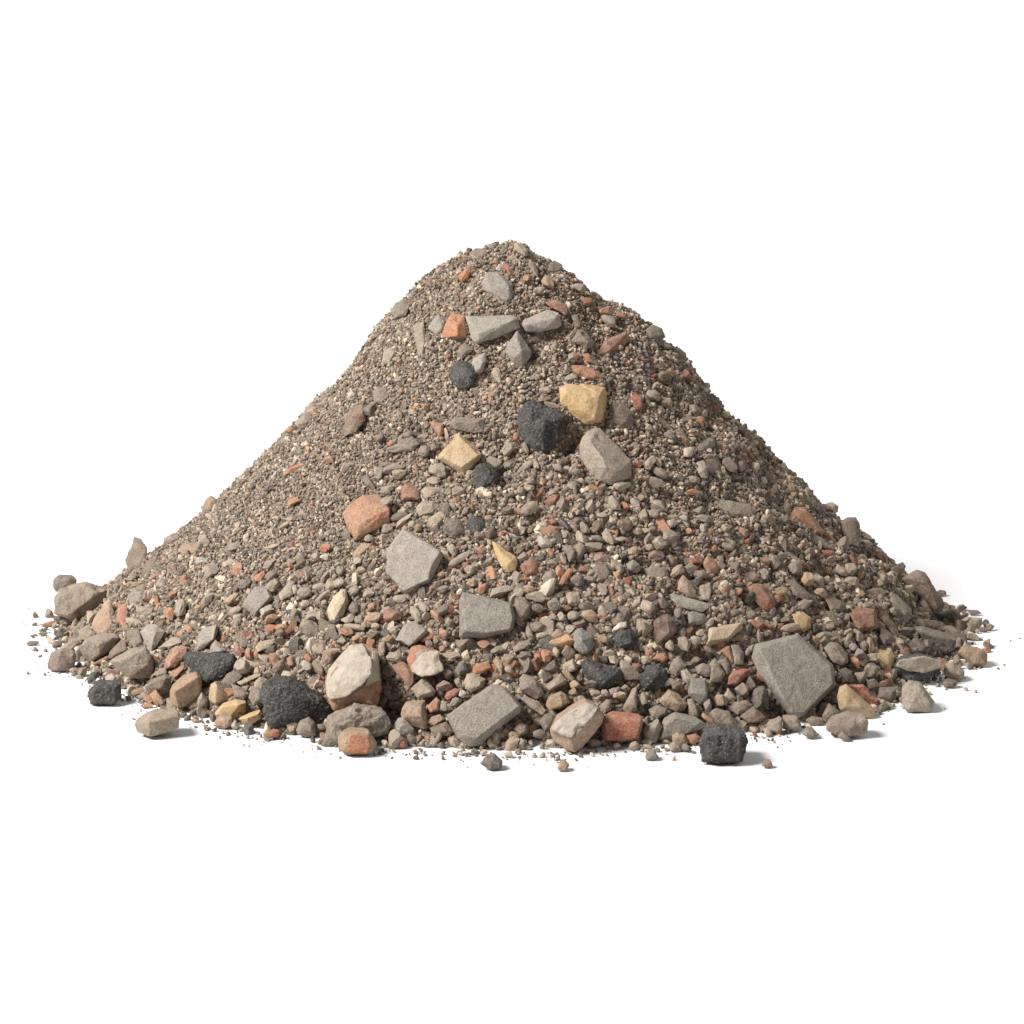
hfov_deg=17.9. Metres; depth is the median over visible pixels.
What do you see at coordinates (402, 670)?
brick fragment
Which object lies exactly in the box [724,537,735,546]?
rock
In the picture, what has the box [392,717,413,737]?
rock
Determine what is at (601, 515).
stone chip
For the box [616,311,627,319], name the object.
brick chip
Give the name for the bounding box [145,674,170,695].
rock
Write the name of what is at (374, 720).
rock
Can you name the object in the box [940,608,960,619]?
rock
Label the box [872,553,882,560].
brick chip
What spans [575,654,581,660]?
pebble
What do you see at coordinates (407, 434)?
pebble
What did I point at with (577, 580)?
pebble
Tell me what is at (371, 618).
stone chip
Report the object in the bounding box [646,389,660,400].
pebble
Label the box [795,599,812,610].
rock
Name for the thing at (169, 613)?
brick chip
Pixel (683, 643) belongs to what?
pebble
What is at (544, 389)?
stone chip
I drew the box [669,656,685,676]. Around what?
rock
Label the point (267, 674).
pebble
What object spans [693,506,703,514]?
pebble
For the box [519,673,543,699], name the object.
rock
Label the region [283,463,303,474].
brick chip
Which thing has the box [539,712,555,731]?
rock
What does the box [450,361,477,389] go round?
asphalt chunk
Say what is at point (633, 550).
pebble
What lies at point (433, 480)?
pebble
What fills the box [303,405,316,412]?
dirt clod
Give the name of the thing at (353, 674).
rock
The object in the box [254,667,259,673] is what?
pebble
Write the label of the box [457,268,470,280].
brick chip
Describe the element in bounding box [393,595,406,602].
pebble
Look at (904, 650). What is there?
rock
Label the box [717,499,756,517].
rock
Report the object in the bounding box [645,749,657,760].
pebble
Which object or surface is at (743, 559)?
stone chip
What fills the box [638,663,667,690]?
asphalt chunk
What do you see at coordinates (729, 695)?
rock
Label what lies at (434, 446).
pebble
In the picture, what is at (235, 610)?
pebble
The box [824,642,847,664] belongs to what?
rock
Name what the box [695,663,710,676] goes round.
rock
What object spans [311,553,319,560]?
pebble
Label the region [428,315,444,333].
concrete chunk
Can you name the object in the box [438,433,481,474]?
sandstone block
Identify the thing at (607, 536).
rock
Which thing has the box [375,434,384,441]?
pebble
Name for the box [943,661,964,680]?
pebble
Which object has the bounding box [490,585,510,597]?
stone chip
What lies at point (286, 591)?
rock
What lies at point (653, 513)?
pebble
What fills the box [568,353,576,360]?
pebble
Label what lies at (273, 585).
pebble
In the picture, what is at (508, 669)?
pebble
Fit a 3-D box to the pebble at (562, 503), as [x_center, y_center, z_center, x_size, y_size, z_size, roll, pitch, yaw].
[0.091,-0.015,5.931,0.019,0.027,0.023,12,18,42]
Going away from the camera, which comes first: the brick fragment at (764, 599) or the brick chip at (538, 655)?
the brick chip at (538, 655)
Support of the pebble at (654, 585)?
on the fine gravel at (327, 403)
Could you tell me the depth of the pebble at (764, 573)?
6.00 m
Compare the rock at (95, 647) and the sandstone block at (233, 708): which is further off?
the rock at (95, 647)
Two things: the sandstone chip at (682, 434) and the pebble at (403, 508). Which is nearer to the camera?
the pebble at (403, 508)
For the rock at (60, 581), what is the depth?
6.72 m
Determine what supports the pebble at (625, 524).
on the fine gravel at (327, 403)
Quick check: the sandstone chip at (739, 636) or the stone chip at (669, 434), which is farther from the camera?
the stone chip at (669, 434)
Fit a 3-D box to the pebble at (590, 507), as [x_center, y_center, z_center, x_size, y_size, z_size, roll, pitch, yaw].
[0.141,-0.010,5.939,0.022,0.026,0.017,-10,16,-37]
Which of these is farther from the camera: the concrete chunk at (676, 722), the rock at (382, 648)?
the rock at (382, 648)
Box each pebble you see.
[26,641,38,645]
[87,611,96,623]
[125,617,141,625]
[135,585,145,590]
[136,606,152,615]
[155,577,166,587]
[164,533,177,543]
[197,534,211,549]
[197,692,207,708]
[204,496,216,509]
[204,564,219,577]
[229,606,242,614]
[234,659,251,674]
[236,579,250,589]
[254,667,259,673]
[254,677,265,687]
[259,604,271,618]
[263,670,270,677]
[263,729,279,737]
[265,484,273,492]
[265,570,276,580]
[267,578,279,591]
[275,628,284,636]
[286,723,294,731]
[295,412,311,427]
[296,717,315,736]
[297,587,311,598]
[300,600,309,607]
[301,660,311,670]
[305,612,315,620]
[307,408,316,415]
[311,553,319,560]
[316,611,324,620]
[316,724,324,729]
[320,554,327,559]
[322,653,333,663]
[333,578,344,587]
[336,566,343,575]
[341,614,354,623]
[347,390,357,400]
[348,586,359,595]
[348,601,359,614]
[353,557,362,564]
[354,615,363,623]
[357,567,365,572]
[361,622,369,627]
[363,403,375,416]
[363,589,372,597]
[364,534,374,541]
[365,629,379,638]
[371,623,379,628]
[374,467,382,478]
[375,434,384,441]
[380,496,393,504]
[381,485,392,494]
[381,524,392,533]
[383,588,391,594]
[385,634,392,641]
[386,651,401,662]
[390,625,398,633]
[392,469,406,479]
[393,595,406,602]
[398,738,407,747]
[399,506,409,513]
[403,431,413,437]
[408,521,415,528]
[414,524,421,530]
[415,649,427,658]
[418,445,429,457]
[418,601,429,612]
[425,640,432,646]
[426,477,439,484]
[429,463,446,477]
[430,443,439,450]
[439,700,446,710]
[442,670,452,679]
[444,487,451,495]
[447,544,457,555]
[449,502,455,509]
[449,697,461,706]
[452,486,465,495]
[454,678,461,687]
[459,690,466,697]
[464,565,475,573]
[466,578,477,585]
[480,753,502,769]
[484,515,492,520]
[485,528,494,537]
[486,456,501,467]
[501,506,511,513]
[501,654,514,663]
[504,461,511,468]
[505,666,512,673]
[509,731,519,737]
[517,552,526,561]
[519,651,531,659]
[521,501,537,516]
[523,585,534,593]
[524,485,534,491]
[526,476,535,484]
[530,621,545,631]
[532,604,543,611]
[533,729,546,738]
[536,550,543,558]
[537,536,551,548]
[539,522,548,526]
[541,275,553,288]
[547,598,560,610]
[549,613,556,620]
[553,463,562,471]
[553,647,559,657]
[556,496,567,510]
[557,612,566,620]
[557,760,568,771]
[559,597,566,604]
[561,529,566,537]
[564,373,577,381]
[567,611,578,619]
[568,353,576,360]
[569,463,577,474]
[569,688,577,695]
[570,574,583,585]
[570,680,582,688]
[573,283,584,292]
[575,530,587,543]
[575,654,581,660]
[579,521,589,532]
[581,610,597,621]
[585,499,594,512]
[587,739,600,747]
[590,690,600,696]
[591,520,602,532]
[592,597,599,602]
[598,583,606,594]
[598,605,607,616]
[598,634,608,642]
[601,689,609,696]
[601,699,611,712]
[603,649,614,656]
[608,495,620,509]
[608,656,618,663]
[609,687,620,696]
[612,560,623,574]
[613,742,620,748]
[619,518,632,530]
[619,660,630,666]
[620,684,628,691]
[626,560,640,572]
[628,546,637,554]
[628,741,639,749]
[633,527,642,534]
[638,508,647,518]
[640,691,646,704]
[641,656,650,664]
[644,456,655,469]
[645,544,653,550]
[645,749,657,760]
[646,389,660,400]
[648,509,661,517]
[649,476,663,488]
[652,536,666,549]
[652,582,661,587]
[656,596,668,608]
[658,371,670,381]
[660,397,672,408]
[662,529,678,541]
[664,368,673,376]
[664,582,672,588]
[665,640,673,650]
[666,519,676,527]
[669,742,680,751]
[671,681,681,690]
[672,732,687,745]
[674,607,681,617]
[677,636,689,650]
[679,515,687,520]
[680,743,691,751]
[684,563,696,574]
[686,733,700,744]
[688,476,698,483]
[689,405,700,414]
[691,635,701,645]
[692,570,708,578]
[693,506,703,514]
[696,460,707,477]
[700,524,705,532]
[703,698,711,711]
[714,694,727,705]
[719,604,726,614]
[722,457,737,471]
[730,609,740,615]
[733,582,744,588]
[735,683,748,696]
[737,461,745,471]
[738,423,747,432]
[744,644,753,655]
[746,610,756,618]
[746,676,755,692]
[760,569,768,579]
[762,759,772,767]
[776,551,786,559]
[787,561,801,574]
[801,572,813,586]
[814,574,823,586]
[838,731,851,740]
[844,563,856,575]
[844,577,858,585]
[849,643,857,650]
[853,629,862,641]
[854,648,865,659]
[854,671,866,682]
[857,570,863,578]
[862,601,873,607]
[864,662,879,678]
[866,653,877,662]
[867,679,880,690]
[874,649,894,667]
[889,607,900,615]
[901,680,934,712]
[922,640,931,648]
[937,590,945,595]
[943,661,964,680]
[943,678,956,687]
[958,645,987,666]
[965,617,981,628]
[968,610,980,614]
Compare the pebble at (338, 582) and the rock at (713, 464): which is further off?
the rock at (713, 464)
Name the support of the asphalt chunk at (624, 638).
on the fine gravel at (327, 403)
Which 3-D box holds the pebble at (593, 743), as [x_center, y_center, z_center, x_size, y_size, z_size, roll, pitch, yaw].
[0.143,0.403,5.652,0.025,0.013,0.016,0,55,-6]
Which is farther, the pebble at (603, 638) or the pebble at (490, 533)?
the pebble at (490, 533)
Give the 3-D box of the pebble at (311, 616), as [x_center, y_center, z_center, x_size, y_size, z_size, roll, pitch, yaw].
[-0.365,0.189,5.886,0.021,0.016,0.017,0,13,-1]
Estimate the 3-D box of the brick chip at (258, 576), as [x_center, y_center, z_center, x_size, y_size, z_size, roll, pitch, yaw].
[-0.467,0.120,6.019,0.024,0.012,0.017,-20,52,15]
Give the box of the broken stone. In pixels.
[70,458,943,750]
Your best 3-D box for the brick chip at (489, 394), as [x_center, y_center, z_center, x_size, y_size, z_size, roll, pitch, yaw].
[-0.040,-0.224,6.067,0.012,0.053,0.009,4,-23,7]
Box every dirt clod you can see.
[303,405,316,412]
[381,347,395,363]
[391,299,409,317]
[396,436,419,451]
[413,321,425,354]
[455,343,472,359]
[469,248,486,259]
[548,260,562,272]
[646,324,665,342]
[676,348,686,360]
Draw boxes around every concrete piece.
[242,586,272,615]
[385,528,442,593]
[446,684,521,746]
[752,633,835,717]
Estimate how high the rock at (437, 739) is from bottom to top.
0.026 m
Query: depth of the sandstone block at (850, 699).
5.82 m
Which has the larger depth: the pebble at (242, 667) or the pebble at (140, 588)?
the pebble at (140, 588)
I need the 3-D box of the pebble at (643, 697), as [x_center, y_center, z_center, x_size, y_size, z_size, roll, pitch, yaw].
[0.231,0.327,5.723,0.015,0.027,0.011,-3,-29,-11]
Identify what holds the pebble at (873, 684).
on the ground
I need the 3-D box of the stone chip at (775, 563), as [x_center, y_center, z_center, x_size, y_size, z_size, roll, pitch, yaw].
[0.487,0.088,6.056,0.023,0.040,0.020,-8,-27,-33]
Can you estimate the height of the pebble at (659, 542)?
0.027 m
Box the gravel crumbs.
[25,622,980,767]
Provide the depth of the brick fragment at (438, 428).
6.04 m
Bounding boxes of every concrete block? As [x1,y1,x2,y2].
[459,592,514,637]
[466,315,518,343]
[522,310,561,331]
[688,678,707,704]
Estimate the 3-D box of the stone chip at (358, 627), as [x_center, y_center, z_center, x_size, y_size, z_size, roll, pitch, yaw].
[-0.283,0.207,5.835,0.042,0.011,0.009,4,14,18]
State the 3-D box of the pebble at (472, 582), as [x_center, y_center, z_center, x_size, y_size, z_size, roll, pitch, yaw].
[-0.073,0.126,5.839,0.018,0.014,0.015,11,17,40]
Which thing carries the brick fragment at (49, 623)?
on the ground
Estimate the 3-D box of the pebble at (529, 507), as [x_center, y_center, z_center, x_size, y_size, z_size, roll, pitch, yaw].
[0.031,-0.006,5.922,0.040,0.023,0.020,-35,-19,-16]
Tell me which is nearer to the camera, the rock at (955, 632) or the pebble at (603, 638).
the pebble at (603, 638)
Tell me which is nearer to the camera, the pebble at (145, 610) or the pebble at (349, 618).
the pebble at (349, 618)
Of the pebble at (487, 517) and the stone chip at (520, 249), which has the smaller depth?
the pebble at (487, 517)
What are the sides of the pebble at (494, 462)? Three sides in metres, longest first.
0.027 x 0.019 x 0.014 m
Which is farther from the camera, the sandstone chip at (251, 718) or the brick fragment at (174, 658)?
the brick fragment at (174, 658)
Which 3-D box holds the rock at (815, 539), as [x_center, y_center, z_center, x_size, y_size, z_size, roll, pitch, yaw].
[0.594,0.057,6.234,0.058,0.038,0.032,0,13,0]
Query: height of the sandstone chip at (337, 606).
0.056 m
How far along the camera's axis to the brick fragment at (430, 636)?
5.78 m
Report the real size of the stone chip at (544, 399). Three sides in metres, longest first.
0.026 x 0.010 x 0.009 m
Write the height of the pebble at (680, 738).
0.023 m
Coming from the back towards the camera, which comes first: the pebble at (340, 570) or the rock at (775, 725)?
the pebble at (340, 570)
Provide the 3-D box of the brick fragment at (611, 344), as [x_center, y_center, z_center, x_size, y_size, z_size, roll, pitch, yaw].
[0.193,-0.322,6.192,0.029,0.036,0.090,10,16,37]
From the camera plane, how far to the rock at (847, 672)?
5.94 m
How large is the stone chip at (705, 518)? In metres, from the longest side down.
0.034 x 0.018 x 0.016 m
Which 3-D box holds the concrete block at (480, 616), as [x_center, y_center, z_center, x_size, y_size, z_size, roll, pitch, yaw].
[-0.044,0.184,5.806,0.100,0.075,0.112,0,13,0]
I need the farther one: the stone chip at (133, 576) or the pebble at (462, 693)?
the stone chip at (133, 576)
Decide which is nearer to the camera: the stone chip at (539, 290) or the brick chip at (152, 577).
the stone chip at (539, 290)
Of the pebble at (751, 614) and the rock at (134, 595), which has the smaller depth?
the pebble at (751, 614)
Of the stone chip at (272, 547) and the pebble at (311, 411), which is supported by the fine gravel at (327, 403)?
the stone chip at (272, 547)
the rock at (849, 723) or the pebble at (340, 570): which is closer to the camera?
the rock at (849, 723)
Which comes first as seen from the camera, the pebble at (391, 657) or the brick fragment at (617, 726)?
the brick fragment at (617, 726)
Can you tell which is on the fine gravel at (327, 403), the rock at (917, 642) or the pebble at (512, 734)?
the rock at (917, 642)
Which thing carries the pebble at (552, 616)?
on the fine gravel at (327, 403)
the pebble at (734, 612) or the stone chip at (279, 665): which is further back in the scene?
the pebble at (734, 612)
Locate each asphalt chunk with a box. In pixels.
[88,679,120,705]
[183,651,234,683]
[259,675,331,727]
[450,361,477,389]
[466,516,485,535]
[472,463,497,490]
[517,400,569,452]
[581,659,622,689]
[613,628,636,648]
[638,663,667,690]
[699,722,747,764]
[891,653,941,681]
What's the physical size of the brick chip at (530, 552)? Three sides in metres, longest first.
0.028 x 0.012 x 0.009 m
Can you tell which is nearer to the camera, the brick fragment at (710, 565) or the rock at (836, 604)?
the brick fragment at (710, 565)
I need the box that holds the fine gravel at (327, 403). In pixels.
[69,239,945,749]
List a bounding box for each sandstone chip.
[178,543,196,554]
[209,681,228,703]
[239,710,260,724]
[327,589,348,619]
[491,367,501,382]
[492,541,517,571]
[674,428,689,445]
[706,622,742,645]
[730,629,747,640]
[792,611,810,631]
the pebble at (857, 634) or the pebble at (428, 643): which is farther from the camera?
the pebble at (857, 634)
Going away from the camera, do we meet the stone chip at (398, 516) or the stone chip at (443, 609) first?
the stone chip at (443, 609)
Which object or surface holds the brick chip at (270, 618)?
on the fine gravel at (327, 403)
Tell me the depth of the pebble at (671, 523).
5.97 m
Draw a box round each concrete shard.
[197,624,217,649]
[395,621,427,646]
[504,331,531,365]
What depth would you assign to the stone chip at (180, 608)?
6.09 m
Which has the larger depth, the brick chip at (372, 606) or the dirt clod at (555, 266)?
the dirt clod at (555, 266)
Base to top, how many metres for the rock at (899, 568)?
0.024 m
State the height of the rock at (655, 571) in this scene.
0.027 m
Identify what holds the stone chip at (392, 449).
on the fine gravel at (327, 403)
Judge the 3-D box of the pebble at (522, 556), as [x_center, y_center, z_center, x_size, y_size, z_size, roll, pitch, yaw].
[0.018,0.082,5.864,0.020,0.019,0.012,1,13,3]
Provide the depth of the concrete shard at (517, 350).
6.10 m
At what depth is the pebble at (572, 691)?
5.70 m
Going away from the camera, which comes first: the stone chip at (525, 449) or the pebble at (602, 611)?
the pebble at (602, 611)
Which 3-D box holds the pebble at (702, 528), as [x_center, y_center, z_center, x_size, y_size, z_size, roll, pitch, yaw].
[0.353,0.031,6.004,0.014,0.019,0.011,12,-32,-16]
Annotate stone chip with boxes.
[126,573,137,580]
[128,581,143,587]
[131,688,143,695]
[174,599,185,616]
[195,557,206,564]
[195,603,205,611]
[200,593,212,603]
[224,593,238,604]
[225,542,240,549]
[263,559,275,568]
[264,543,278,551]
[272,659,284,672]
[279,521,288,528]
[292,585,297,595]
[296,656,300,665]
[312,583,324,589]
[315,589,329,602]
[316,568,324,577]
[320,571,328,582]
[321,648,340,654]
[343,623,364,630]
[362,475,375,489]
[364,612,381,625]
[382,463,403,473]
[386,444,407,452]
[391,511,407,520]
[396,513,411,527]
[410,606,421,623]
[414,462,418,475]
[433,635,437,644]
[436,585,448,592]
[437,603,448,615]
[443,652,459,658]
[448,552,469,566]
[483,556,493,565]
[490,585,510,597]
[491,646,503,652]
[502,442,514,456]
[514,242,527,256]
[517,460,533,471]
[522,441,528,453]
[526,591,545,602]
[526,626,532,636]
[528,259,537,277]
[533,286,544,293]
[536,632,547,637]
[538,397,551,401]
[539,386,551,393]
[544,401,559,408]
[560,555,566,564]
[562,670,573,680]
[569,328,576,337]
[569,481,576,493]
[584,680,597,687]
[585,542,602,550]
[586,576,596,581]
[591,535,603,541]
[596,512,607,517]
[601,315,615,327]
[604,595,610,602]
[613,481,630,491]
[613,691,625,698]
[615,537,627,541]
[630,498,639,506]
[642,528,649,532]
[644,532,650,545]
[652,500,664,511]
[653,467,668,478]
[655,458,661,467]
[657,362,665,367]
[664,430,676,442]
[664,678,675,685]
[669,564,682,577]
[679,415,692,423]
[694,538,709,544]
[695,515,711,522]
[696,631,704,636]
[721,542,733,550]
[735,557,745,561]
[768,552,780,569]
[775,587,788,595]
[780,623,799,631]
[814,588,827,597]
[816,632,834,639]
[835,564,847,575]
[838,668,847,682]
[845,632,852,641]
[859,641,867,650]
[865,637,874,652]
[898,627,915,635]
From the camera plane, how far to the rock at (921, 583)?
6.38 m
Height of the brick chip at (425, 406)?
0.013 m
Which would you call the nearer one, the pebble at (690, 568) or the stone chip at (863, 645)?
the pebble at (690, 568)
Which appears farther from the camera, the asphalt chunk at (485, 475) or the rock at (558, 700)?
the asphalt chunk at (485, 475)
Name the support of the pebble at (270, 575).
on the fine gravel at (327, 403)
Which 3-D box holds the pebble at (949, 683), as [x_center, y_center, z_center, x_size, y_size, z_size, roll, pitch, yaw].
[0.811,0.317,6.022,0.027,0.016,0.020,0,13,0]
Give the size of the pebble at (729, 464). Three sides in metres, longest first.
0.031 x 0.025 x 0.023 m
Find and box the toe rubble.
[23,602,1020,760]
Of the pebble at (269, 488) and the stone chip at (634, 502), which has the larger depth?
the pebble at (269, 488)
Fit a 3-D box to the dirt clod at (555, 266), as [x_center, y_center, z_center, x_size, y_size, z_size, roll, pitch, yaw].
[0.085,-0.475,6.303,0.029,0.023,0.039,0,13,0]
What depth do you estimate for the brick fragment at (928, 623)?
6.31 m
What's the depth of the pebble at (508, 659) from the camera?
5.74 m
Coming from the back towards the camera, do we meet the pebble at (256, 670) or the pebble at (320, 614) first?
the pebble at (320, 614)
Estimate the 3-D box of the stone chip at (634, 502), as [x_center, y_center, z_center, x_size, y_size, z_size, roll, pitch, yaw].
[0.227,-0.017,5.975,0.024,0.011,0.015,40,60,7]
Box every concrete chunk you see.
[141,624,164,650]
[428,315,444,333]
[472,352,486,374]
[479,271,512,301]
[658,712,705,740]
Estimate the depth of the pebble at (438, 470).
5.98 m
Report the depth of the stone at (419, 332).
6.18 m
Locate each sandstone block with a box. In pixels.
[215,699,245,718]
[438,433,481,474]
[559,383,606,423]
[837,684,875,717]
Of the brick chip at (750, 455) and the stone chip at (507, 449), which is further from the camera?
the brick chip at (750, 455)
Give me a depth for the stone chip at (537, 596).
5.81 m
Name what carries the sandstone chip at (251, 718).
on the ground
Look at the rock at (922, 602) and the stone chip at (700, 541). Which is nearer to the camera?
the stone chip at (700, 541)
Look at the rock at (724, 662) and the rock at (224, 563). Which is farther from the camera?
the rock at (224, 563)
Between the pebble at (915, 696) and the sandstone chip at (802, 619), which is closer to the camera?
the pebble at (915, 696)
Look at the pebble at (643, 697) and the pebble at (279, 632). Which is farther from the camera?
the pebble at (279, 632)
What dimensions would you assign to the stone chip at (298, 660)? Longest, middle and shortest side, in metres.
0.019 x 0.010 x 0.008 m
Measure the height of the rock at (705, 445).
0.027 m
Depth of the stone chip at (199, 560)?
6.19 m
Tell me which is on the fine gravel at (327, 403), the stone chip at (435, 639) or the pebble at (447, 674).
the pebble at (447, 674)
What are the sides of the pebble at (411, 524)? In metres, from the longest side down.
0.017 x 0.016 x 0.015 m
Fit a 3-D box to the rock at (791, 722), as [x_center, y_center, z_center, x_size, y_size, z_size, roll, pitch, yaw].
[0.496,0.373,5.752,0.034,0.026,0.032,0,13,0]
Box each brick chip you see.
[142,695,151,702]
[149,573,158,580]
[163,607,174,620]
[169,590,176,598]
[179,575,190,584]
[185,624,192,632]
[231,562,241,575]
[234,644,240,656]
[245,648,252,659]
[254,571,264,581]
[264,614,277,623]
[268,653,278,665]
[275,623,286,629]
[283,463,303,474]
[286,425,295,433]
[287,497,298,505]
[304,653,311,661]
[319,543,330,551]
[325,455,333,462]
[341,627,353,635]
[351,634,361,641]
[368,602,376,610]
[383,609,401,621]
[422,404,428,409]
[436,680,452,690]
[439,628,447,636]
[439,645,446,652]
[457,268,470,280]
[474,547,486,553]
[477,640,489,647]
[478,582,488,593]
[488,380,494,402]
[502,264,513,274]
[513,435,518,440]
[523,275,531,281]
[524,550,532,559]
[534,653,541,661]
[541,649,551,661]
[544,494,559,505]
[549,518,555,524]
[555,565,563,575]
[563,605,570,610]
[578,566,589,572]
[582,353,593,362]
[583,297,593,304]
[587,484,602,493]
[599,306,611,314]
[606,582,612,592]
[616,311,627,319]
[634,460,642,467]
[645,649,653,655]
[648,550,664,560]
[682,369,691,378]
[686,489,700,495]
[686,528,692,533]
[692,558,699,563]
[696,416,704,424]
[701,713,712,723]
[739,526,748,537]
[747,453,753,459]
[762,556,769,564]
[767,546,776,553]
[773,594,783,602]
[822,550,834,557]
[850,657,859,668]
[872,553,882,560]
[879,679,890,686]
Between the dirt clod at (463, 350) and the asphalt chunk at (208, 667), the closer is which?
the asphalt chunk at (208, 667)
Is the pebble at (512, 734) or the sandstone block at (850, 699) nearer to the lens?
the pebble at (512, 734)
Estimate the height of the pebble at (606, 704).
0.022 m
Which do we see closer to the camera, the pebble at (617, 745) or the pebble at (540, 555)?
the pebble at (617, 745)
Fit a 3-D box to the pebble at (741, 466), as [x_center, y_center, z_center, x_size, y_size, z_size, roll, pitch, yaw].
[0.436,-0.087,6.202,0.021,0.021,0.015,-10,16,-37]
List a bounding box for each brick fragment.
[39,620,55,625]
[91,600,113,633]
[93,656,108,665]
[116,603,127,628]
[165,646,187,668]
[170,664,184,677]
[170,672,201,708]
[338,727,376,754]
[341,404,365,435]
[343,494,390,540]
[392,662,413,686]
[401,483,419,500]
[401,700,427,728]
[407,645,443,676]
[421,633,434,642]
[427,697,439,712]
[428,714,444,725]
[430,421,443,436]
[441,312,467,337]
[444,688,459,699]
[473,661,490,673]
[520,558,538,576]
[545,299,566,314]
[559,568,573,584]
[571,365,601,380]
[598,331,630,355]
[602,711,642,741]
[629,393,642,410]
[652,653,667,662]
[702,556,719,573]
[728,669,750,685]
[747,584,775,610]
[789,507,824,535]
[848,607,878,631]
[848,684,879,706]
[923,619,942,627]
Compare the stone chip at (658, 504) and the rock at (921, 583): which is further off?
the rock at (921, 583)
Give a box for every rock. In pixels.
[47,648,75,671]
[53,575,76,590]
[53,582,105,621]
[78,626,92,639]
[80,633,119,662]
[108,639,126,658]
[110,647,153,678]
[125,537,146,571]
[127,589,141,604]
[127,629,142,646]
[135,708,179,736]
[141,556,156,575]
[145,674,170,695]
[155,667,166,676]
[158,637,180,647]
[209,640,225,652]
[214,714,232,728]
[221,670,241,687]
[222,558,232,565]
[231,683,248,699]
[237,671,260,684]
[248,686,260,705]
[255,639,273,651]
[279,580,294,600]
[287,656,293,666]
[322,702,390,746]
[325,643,381,710]
[337,636,345,643]
[353,542,370,557]
[372,386,388,404]
[378,641,385,655]
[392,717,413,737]
[411,678,435,698]
[416,501,438,516]
[421,487,437,497]
[427,511,444,526]
[430,722,453,737]
[432,732,441,746]
[442,517,463,538]
[448,417,483,432]
[454,660,466,675]
[464,673,485,691]
[491,731,501,743]
[493,656,503,674]
[513,640,530,651]
[514,597,530,622]
[514,722,527,735]
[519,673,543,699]
[520,696,545,714]
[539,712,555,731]
[545,673,566,689]
[546,691,569,709]
[550,698,603,751]
[551,629,564,637]
[562,545,575,561]
[562,659,577,671]
[566,592,579,605]
[571,329,593,348]
[572,314,581,327]
[573,628,592,654]
[579,427,631,484]
[592,563,611,581]
[601,528,614,544]
[611,401,633,428]
[622,686,637,712]
[643,718,661,742]
[646,565,668,577]
[649,705,667,718]
[652,614,676,642]
[654,412,672,429]
[659,689,687,711]
[669,593,709,611]
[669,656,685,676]
[677,575,695,597]
[687,698,698,716]
[688,611,706,624]
[694,438,714,453]
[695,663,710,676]
[699,582,711,600]
[705,455,721,474]
[705,528,714,537]
[709,658,724,682]
[709,707,736,725]
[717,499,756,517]
[718,597,730,603]
[719,658,729,673]
[721,646,733,662]
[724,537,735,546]
[724,688,736,700]
[728,700,751,714]
[731,645,743,664]
[740,707,765,722]
[744,571,759,581]
[749,686,768,709]
[767,716,782,732]
[783,550,801,562]
[783,715,801,731]
[784,578,812,599]
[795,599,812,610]
[801,726,818,738]
[806,716,823,725]
[810,532,835,550]
[822,703,840,720]
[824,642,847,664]
[825,595,845,611]
[826,711,867,736]
[838,667,851,682]
[841,517,859,545]
[864,587,885,596]
[878,687,895,701]
[879,625,893,644]
[882,613,896,632]
[887,592,912,624]
[891,562,905,576]
[900,646,910,654]
[901,570,944,613]
[907,636,926,652]
[914,626,956,654]
[917,597,932,614]
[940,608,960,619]
[946,627,966,645]
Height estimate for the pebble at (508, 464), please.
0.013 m
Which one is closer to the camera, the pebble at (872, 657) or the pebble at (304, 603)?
the pebble at (304, 603)
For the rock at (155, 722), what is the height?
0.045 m
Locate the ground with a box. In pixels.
[0,0,1023,1023]

